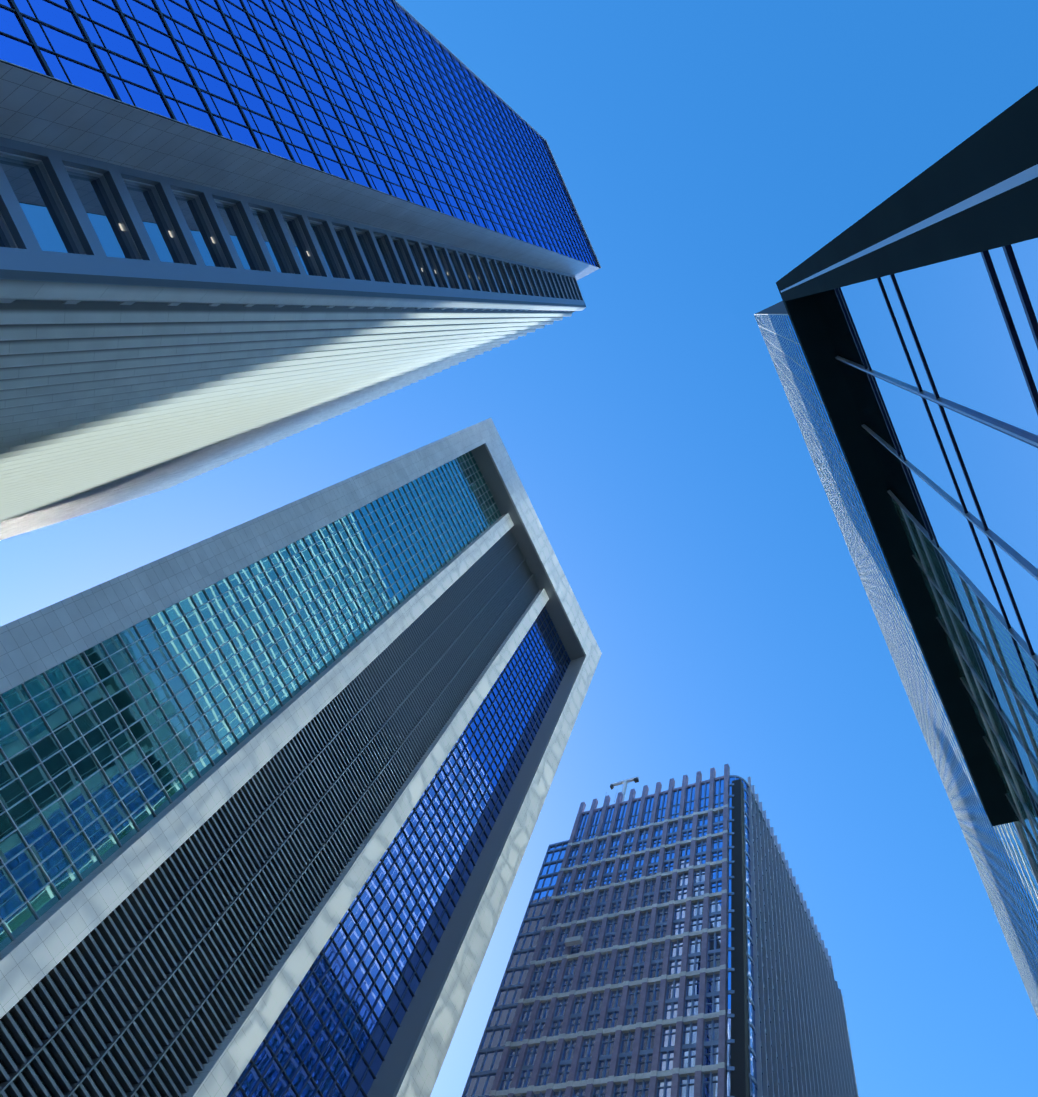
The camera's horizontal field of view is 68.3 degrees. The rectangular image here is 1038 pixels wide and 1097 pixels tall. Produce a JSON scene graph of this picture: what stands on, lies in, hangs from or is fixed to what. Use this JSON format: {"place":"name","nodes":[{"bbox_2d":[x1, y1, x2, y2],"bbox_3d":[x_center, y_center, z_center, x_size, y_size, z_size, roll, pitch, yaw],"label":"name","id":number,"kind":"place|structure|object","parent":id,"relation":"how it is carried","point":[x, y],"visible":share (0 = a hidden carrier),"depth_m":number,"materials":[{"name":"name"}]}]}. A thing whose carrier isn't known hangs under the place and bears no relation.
{"place":"outdoors","nodes":[
{"label":"outdoors","id":0,"kind":"place"},
{"bbox_2d":[0,0,600,279],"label":"skyscraper","id":1,"kind":"structure","parent":0,"point":[393,116],"depth_m":63.03,"materials":[{"name":"blue glass"}]},
{"bbox_2d":[0,0,1037,1096],"label":"sky","id":2,"kind":"structure","parent":0,"point":[703,151],"materials":[{"name":"blue"}]},
{"bbox_2d":[564,792,615,946],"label":"gondola","id":3,"kind":"object","parent":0,"point":[573,941],"visible":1,"depth_m":136.56,"materials":[{"name":"white metal"}]},
{"bbox_3d":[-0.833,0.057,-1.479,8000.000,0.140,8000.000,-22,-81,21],"label":"ground","id":4,"kind":"structure","parent":0,"visible":0},
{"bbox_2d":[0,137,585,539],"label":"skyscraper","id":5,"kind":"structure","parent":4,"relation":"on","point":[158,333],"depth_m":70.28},
{"bbox_2d":[0,418,601,1096],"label":"framed tower","id":6,"kind":"structure","parent":4,"relation":"on","point":[274,786],"depth_m":80.83,"materials":[{"name":"stone"}]},
{"bbox_2d":[462,764,858,1096],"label":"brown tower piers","id":7,"kind":"structure","parent":4,"relation":"on","point":[697,962],"depth_m":130.39,"materials":[{"name":"tile"}]},
{"bbox_2d":[610,776,638,801],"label":"roof crane","id":8,"kind":"object","parent":7,"relation":"on","point":[627,781],"visible":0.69,"depth_m":193.89,"materials":[{"name":"white metal"}]},
{"bbox_2d":[754,301,1037,1017],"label":"tower","id":9,"kind":"structure","parent":4,"relation":"on","point":[1002,864],"depth_m":107.40,"materials":[{"name":"grey glass"}]},
{"bbox_2d":[776,86,1037,883],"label":"skyscraper","id":10,"kind":"structure","parent":4,"relation":"on","point":[911,306],"depth_m":18.51,"materials":[{"name":"blue glass"}]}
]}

